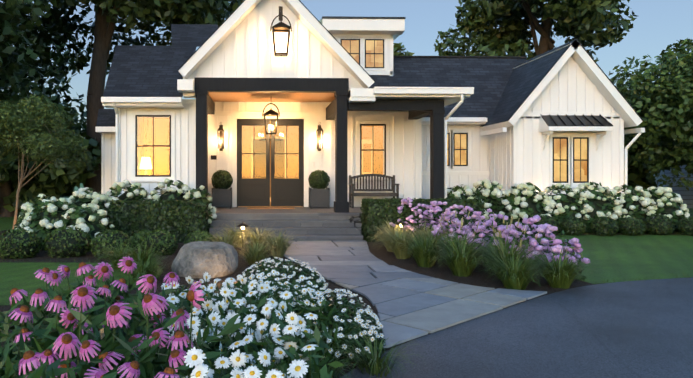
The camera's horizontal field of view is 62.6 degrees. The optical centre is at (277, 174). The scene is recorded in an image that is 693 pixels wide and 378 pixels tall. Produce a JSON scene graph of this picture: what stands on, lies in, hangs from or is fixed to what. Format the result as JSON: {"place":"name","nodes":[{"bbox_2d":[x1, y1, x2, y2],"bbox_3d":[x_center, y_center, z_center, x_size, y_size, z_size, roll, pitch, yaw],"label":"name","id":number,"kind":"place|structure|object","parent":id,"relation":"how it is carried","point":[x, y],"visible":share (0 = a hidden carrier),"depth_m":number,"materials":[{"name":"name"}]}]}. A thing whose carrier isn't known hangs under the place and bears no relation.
{"place":"outdoors","nodes":[
{"label":"outdoors","id":0,"kind":"place"},
{"bbox_2d":[0,223,12,230],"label":"lawn","id":1,"kind":"structure","parent":0,"point":[5,226],"depth_m":16.38,"materials":[{"name":"green plant"}]},
{"bbox_2d":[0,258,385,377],"bbox_3d":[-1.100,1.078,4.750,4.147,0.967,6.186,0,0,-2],"label":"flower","id":2,"kind":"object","parent":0,"point":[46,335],"depth_m":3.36,"materials":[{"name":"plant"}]},
{"bbox_2d":[10,260,193,377],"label":"coneflower centers","id":3,"kind":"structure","parent":2,"relation":"on","point":[113,310],"depth_m":2.84,"materials":[{"name":"brown plant"}]},
{"bbox_2d":[9,256,203,377],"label":"coneflower petals","id":4,"kind":"object","parent":2,"relation":"on","point":[151,304],"visible":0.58,"depth_m":2.86,"materials":[{"name":"pink plant"}]},
{"bbox_2d":[164,276,312,377],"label":"daisy centers","id":5,"kind":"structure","parent":2,"relation":"on","point":[194,357],"depth_m":3.17,"materials":[{"name":"yellow plant"}]},
{"bbox_2d":[161,273,317,377],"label":"daisy petals","id":6,"kind":"object","parent":2,"relation":"on","point":[199,365],"visible":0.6,"depth_m":3.16,"materials":[{"name":"white plant"}]},
{"bbox_2d":[237,269,325,306],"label":"daisy petals","id":7,"kind":"object","parent":2,"relation":"on","point":[295,287],"visible":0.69,"depth_m":5.05,"materials":[{"name":"white plant"}]},
{"bbox_2d":[239,271,323,304],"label":"daisy centers","id":8,"kind":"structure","parent":2,"relation":"on","point":[296,286],"depth_m":5.01,"materials":[{"name":"yellow plant"}]},
{"bbox_2d":[237,257,327,290],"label":"daisy petals","id":9,"kind":"object","parent":2,"relation":"on","point":[269,260],"visible":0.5,"depth_m":6.99,"materials":[{"name":"white plant"}]},
{"bbox_2d":[238,257,326,287],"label":"daisy centers","id":10,"kind":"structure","parent":2,"relation":"on","point":[290,266],"depth_m":7.00,"materials":[{"name":"yellow plant"}]},
{"bbox_2d":[310,289,383,358],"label":"daisy petals","id":11,"kind":"object","parent":2,"relation":"on","point":[357,316],"visible":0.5,"depth_m":4.68,"materials":[{"name":"white plant"}]},
{"bbox_2d":[315,289,381,355],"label":"daisy centers","id":12,"kind":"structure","parent":2,"relation":"on","point":[350,320],"depth_m":4.70,"materials":[{"name":"yellow plant"}]},
{"bbox_2d":[0,183,692,222],"bbox_3d":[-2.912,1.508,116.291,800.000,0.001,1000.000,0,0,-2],"label":"lawn base","id":13,"kind":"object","parent":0,"point":[10,219],"depth_m":19.95,"materials":[{"name":"green plant"}]},
{"bbox_2d":[0,0,57,103],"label":"tree","id":14,"kind":"object","parent":13,"relation":"on","point":[11,9],"visible":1,"depth_m":18.70,"materials":[{"name":"green plant"}]},
{"bbox_2d":[0,3,86,138],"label":"tree","id":15,"kind":"object","parent":13,"relation":"on","point":[37,89],"visible":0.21,"depth_m":31.16,"materials":[{"name":"green plant"}]},
{"bbox_2d":[0,94,87,228],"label":"small tree","id":16,"kind":"object","parent":13,"relation":"on","point":[24,127],"depth_m":13.52,"materials":[{"name":"green plant"}]},
{"bbox_2d":[0,89,100,216],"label":"tree","id":17,"kind":"object","parent":13,"relation":"on","point":[57,181],"depth_m":19.99,"materials":[{"name":"green plant"}]},
{"bbox_2d":[0,0,243,193],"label":"tree","id":18,"kind":"object","parent":13,"relation":"on","point":[156,13],"depth_m":22.24,"materials":[{"name":"green plant"}]},
{"bbox_2d":[114,192,141,203],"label":"hydrangea","id":19,"kind":"object","parent":13,"relation":"on","point":[122,197],"visible":0.02,"depth_m":13.23,"materials":[{"name":"green plant"}]},
{"bbox_2d":[160,190,183,200],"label":"hydrangea","id":20,"kind":"object","parent":13,"relation":"on","point":[169,193],"visible":0.04,"depth_m":13.28,"materials":[{"name":"green plant"}]},
{"bbox_2d":[0,229,690,377],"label":"mulch base","id":21,"kind":"object","parent":13,"relation":"on","point":[477,277],"visible":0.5,"depth_m":8.60,"materials":[{"name":"brown soil"}]},
{"bbox_2d":[0,228,42,258],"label":"low shrub","id":22,"kind":"object","parent":21,"relation":"on","point":[37,251],"depth_m":10.06,"materials":[{"name":"green plant"}]},
{"bbox_2d":[30,208,66,249],"bbox_3d":[-4.627,1.533,11.903,1.296,1.662,1.262,0,0,-2],"label":"hydrangea","id":23,"kind":"object","parent":21,"relation":"on","point":[58,214],"visible":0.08,"depth_m":11.55,"materials":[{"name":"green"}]},
{"bbox_2d":[43,226,90,257],"bbox_3d":[-3.892,1.257,10.473,0.866,0.613,0.871,0,0,-2],"label":"low shrub","id":24,"kind":"object","parent":21,"relation":"on","point":[84,235],"depth_m":10.23,"materials":[{"name":"green plant"}]},
{"bbox_2d":[0,263,161,304],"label":"lawn","id":25,"kind":"structure","parent":21,"relation":"on","point":[19,276],"depth_m":8.15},
{"bbox_2d":[67,211,106,249],"bbox_3d":[-3.985,1.479,11.674,0.962,1.469,0.920,0,0,-2],"label":"hydrangea","id":26,"kind":"object","parent":21,"relation":"on","point":[93,232],"visible":0.08,"depth_m":11.43,"materials":[{"name":"green plant"}]},
{"bbox_2d":[75,198,108,217],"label":"hydrangea","id":27,"kind":"object","parent":21,"relation":"on","point":[79,202],"visible":0.04,"depth_m":12.72,"materials":[{"name":"green plant"}]},
{"bbox_2d":[89,230,133,257],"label":"low shrub","id":28,"kind":"object","parent":21,"relation":"on","point":[103,241],"depth_m":10.12,"materials":[{"name":"green plant"}]},
{"bbox_2d":[14,178,216,250],"bbox_3d":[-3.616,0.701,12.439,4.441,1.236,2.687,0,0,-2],"label":"hydrangea flowers","id":29,"kind":"object","parent":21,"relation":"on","point":[79,193],"visible":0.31,"depth_m":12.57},
{"bbox_2d":[131,230,153,248],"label":"low shrub","id":30,"kind":"object","parent":21,"relation":"on","point":[140,233],"depth_m":11.18,"materials":[{"name":"green plant"}]},
{"bbox_2d":[139,229,178,255],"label":"low shrub","id":31,"kind":"object","parent":21,"relation":"on","point":[171,250],"depth_m":10.45,"materials":[{"name":"green plant"}]},
{"bbox_2d":[108,199,210,242],"bbox_3d":[-2.651,1.040,12.870,2.223,1.008,0.949,0,0,-2],"label":"hedge","id":32,"kind":"object","parent":21,"relation":"on","point":[140,203],"depth_m":12.48,"materials":[{"name":"green plant"}]},
{"bbox_2d":[184,230,213,243],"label":"low shrub","id":33,"kind":"object","parent":21,"relation":"on","point":[203,233],"depth_m":11.12,"materials":[{"name":"green plant"}]},
{"bbox_2d":[171,241,237,277],"bbox_3d":[-1.106,1.341,8.583,1.020,0.604,0.805,0,0,-2],"label":"boulder","id":34,"kind":"object","parent":21,"relation":"on","point":[198,259],"visible":0.9,"depth_m":8.35,"materials":[{"name":"grey stone"}]},
{"bbox_2d":[209,212,362,241],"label":"steps","id":35,"kind":"structure","parent":21,"relation":"on","point":[321,226],"depth_m":13.20,"materials":[{"name":"grey stone"}]},
{"bbox_2d":[237,220,405,250],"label":"path lights","id":36,"kind":"object","parent":21,"relation":"on","point":[242,225],"visible":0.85,"depth_m":11.05,"materials":[{"name":"black metal"}]},
{"bbox_2d":[92,208,605,377],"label":"grasses","id":37,"kind":"object","parent":21,"relation":"on","point":[425,248],"visible":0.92,"depth_m":8.35,"materials":[{"name":"green plant"}]},
{"bbox_2d":[349,216,361,234],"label":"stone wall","id":38,"kind":"structure","parent":21,"relation":"on","point":[356,221],"depth_m":13.60,"materials":[{"name":"grey stone"}]},
{"bbox_2d":[245,240,546,347],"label":"slabs","id":39,"kind":"structure","parent":21,"relation":"on","point":[409,305],"depth_m":7.10,"materials":[{"name":"grey stone"}]},
{"bbox_2d":[284,244,547,348],"bbox_3d":[1.367,1.491,9.062,3.023,0.001,8.040,0,0,-14],"label":"edging","id":40,"kind":"object","parent":21,"relation":"on","point":[421,336],"visible":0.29,"depth_m":6.39,"materials":[{"name":"black stone"}]},
{"bbox_2d":[360,197,485,241],"bbox_3d":[3.330,1.032,13.020,2.755,1.015,0.882,0,0,-2],"label":"hedge","id":41,"kind":"object","parent":21,"relation":"on","point":[388,202],"depth_m":12.67,"materials":[{"name":"green plant"}]},
{"bbox_2d":[389,197,589,280],"bbox_3d":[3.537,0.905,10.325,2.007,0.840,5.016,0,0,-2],"label":"purple flowers","id":42,"kind":"object","parent":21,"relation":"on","point":[548,229],"visible":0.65,"depth_m":9.52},
{"bbox_2d":[0,233,692,305],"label":"lawn fringe","id":43,"kind":"object","parent":13,"relation":"on","point":[490,245],"visible":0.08,"depth_m":8.40,"materials":[{"name":"green plant"}]},
{"bbox_2d":[95,0,644,221],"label":"house","id":44,"kind":"structure","parent":13,"relation":"on","point":[428,127],"depth_m":16.05,"materials":[{"name":"white wood"}]},
{"bbox_2d":[212,6,399,208],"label":"porch furnishings","id":45,"kind":"object","parent":44,"relation":"on","point":[317,198],"visible":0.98,"depth_m":15.62,"materials":[{"name":"black metal"}]},
{"bbox_2d":[211,170,232,188],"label":"topiary","id":46,"kind":"object","parent":45,"relation":"on","point":[216,180],"depth_m":15.60,"materials":[{"name":"green plant"}]},
{"bbox_2d":[308,170,329,188],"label":"topiary","id":47,"kind":"object","parent":45,"relation":"on","point":[323,176],"depth_m":15.67,"materials":[{"name":"green plant"}]},
{"bbox_2d":[393,43,414,55],"bbox_3d":[6.720,-3.255,34.779,7.147,9.726,7.122,0,0,-2],"label":"tree","id":48,"kind":"object","parent":13,"relation":"on","point":[397,47],"visible":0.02,"depth_m":34.38,"materials":[{"name":"green plant"}]},
{"bbox_2d":[478,189,506,231],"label":"hydrangea","id":49,"kind":"object","parent":13,"relation":"on","point":[495,210],"visible":0.02,"depth_m":15.01,"materials":[{"name":"green plant"}]},
{"bbox_2d":[506,194,545,232],"bbox_3d":[6.654,1.468,15.043,1.231,2.142,1.005,0,0,-2],"label":"hydrangea","id":50,"kind":"object","parent":13,"relation":"on","point":[531,204],"visible":0.12,"depth_m":14.69,"materials":[{"name":"white"}]},
{"bbox_2d":[433,0,636,61],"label":"tree","id":51,"kind":"object","parent":13,"relation":"on","point":[581,21],"depth_m":27.16,"materials":[{"name":"green plant"}]},
{"bbox_2d":[546,193,583,232],"bbox_3d":[7.544,1.540,14.985,1.296,2.099,1.081,0,0,-2],"label":"hydrangea","id":52,"kind":"object","parent":13,"relation":"on","point":[563,203],"visible":0.08,"depth_m":14.65,"materials":[{"name":"white"}]},
{"bbox_2d":[447,179,689,233],"bbox_3d":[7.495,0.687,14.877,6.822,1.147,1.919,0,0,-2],"label":"white hydrangea flowers","id":53,"kind":"object","parent":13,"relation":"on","point":[549,201],"visible":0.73,"depth_m":14.67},
{"bbox_2d":[585,190,613,232],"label":"hydrangea","id":54,"kind":"object","parent":13,"relation":"on","point":[597,207],"visible":0.06,"depth_m":14.71,"materials":[{"name":"white"}]},
{"bbox_2d":[614,196,647,232],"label":"hydrangea","id":55,"kind":"object","parent":13,"relation":"on","point":[634,203],"visible":0.06,"depth_m":14.74,"materials":[{"name":"white"}]},
{"bbox_2d":[624,104,671,195],"bbox_3d":[12.427,-0.857,22.986,6.357,4.930,6.556,0,0,-2],"label":"tree","id":56,"kind":"object","parent":13,"relation":"on","point":[636,177],"depth_m":20.78,"materials":[{"name":"green plant"}]},
{"bbox_2d":[608,38,692,190],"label":"tree","id":57,"kind":"object","parent":13,"relation":"on","point":[665,110],"visible":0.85,"depth_m":16.93,"materials":[{"name":"green plant"}]},
{"bbox_2d":[648,195,681,232],"bbox_3d":[10.120,1.486,15.005,1.192,1.993,1.012,0,0,-2],"label":"hydrangea","id":58,"kind":"object","parent":13,"relation":"on","point":[667,210],"visible":0.08,"depth_m":14.65,"materials":[{"name":"white"}]},
{"bbox_2d":[649,143,692,207],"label":"blue house","id":59,"kind":"structure","parent":13,"relation":"on","point":[686,195],"depth_m":25.43,"materials":[{"name":"blue"}]},
{"bbox_2d":[0,0,692,129],"label":"sky","id":60,"kind":"structure","parent":0,"point":[658,24],"materials":[{"name":"blue"}]},
{"bbox_2d":[340,277,692,377],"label":"driveway","id":61,"kind":"structure","parent":0,"point":[636,329],"depth_m":5.09,"materials":[{"name":"grey asphalt"}]},
{"bbox_2d":[559,217,586,235],"bbox_3d":[7.368,1.278,14.067,0.632,0.482,0.628,0,0,-2],"label":"box ball","id":62,"kind":"object","parent":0,"point":[577,231],"depth_m":13.89,"materials":[{"name":"green plant"}]},
{"bbox_2d":[486,235,692,283],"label":"lawn","id":63,"kind":"structure","parent":0,"point":[626,257],"depth_m":10.36,"materials":[{"name":"green plant"}]},
{"bbox_2d":[499,218,521,235],"bbox_3d":[5.771,1.299,13.940,0.589,0.457,0.583,0,0,-2],"label":"box ball","id":64,"kind":"object","parent":63,"relation":"on","point":[508,220],"depth_m":13.82,"materials":[{"name":"green plant"}]},
{"bbox_2d":[530,215,559,235],"bbox_3d":[6.621,1.255,13.964,0.687,0.541,0.687,0,0,-2],"label":"box ball","id":65,"kind":"object","parent":63,"relation":"on","point":[549,219],"depth_m":13.77,"materials":[{"name":"green plant"}]},
{"bbox_2d":[589,216,618,235],"bbox_3d":[8.077,1.262,13.918,0.648,0.519,0.648,0,0,-2],"label":"box ball","id":66,"kind":"object","parent":63,"relation":"on","point":[592,227],"depth_m":13.73,"materials":[{"name":"green plant"}]},
{"bbox_2d":[618,217,646,235],"bbox_3d":[8.822,1.277,14.017,0.631,0.485,0.640,0,0,-2],"label":"box ball","id":67,"kind":"object","parent":63,"relation":"on","point":[626,231],"depth_m":13.85,"materials":[{"name":"green plant"}]},
{"bbox_2d":[644,214,674,234],"bbox_3d":[9.568,1.259,14.123,0.697,0.543,0.704,0,0,-2],"label":"box ball","id":68,"kind":"object","parent":63,"relation":"on","point":[647,219],"depth_m":13.94,"materials":[{"name":"green plant"}]},
{"bbox_2d":[677,216,692,235],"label":"box ball","id":69,"kind":"object","parent":63,"relation":"on","point":[686,226],"depth_m":13.88,"materials":[{"name":"green plant"}]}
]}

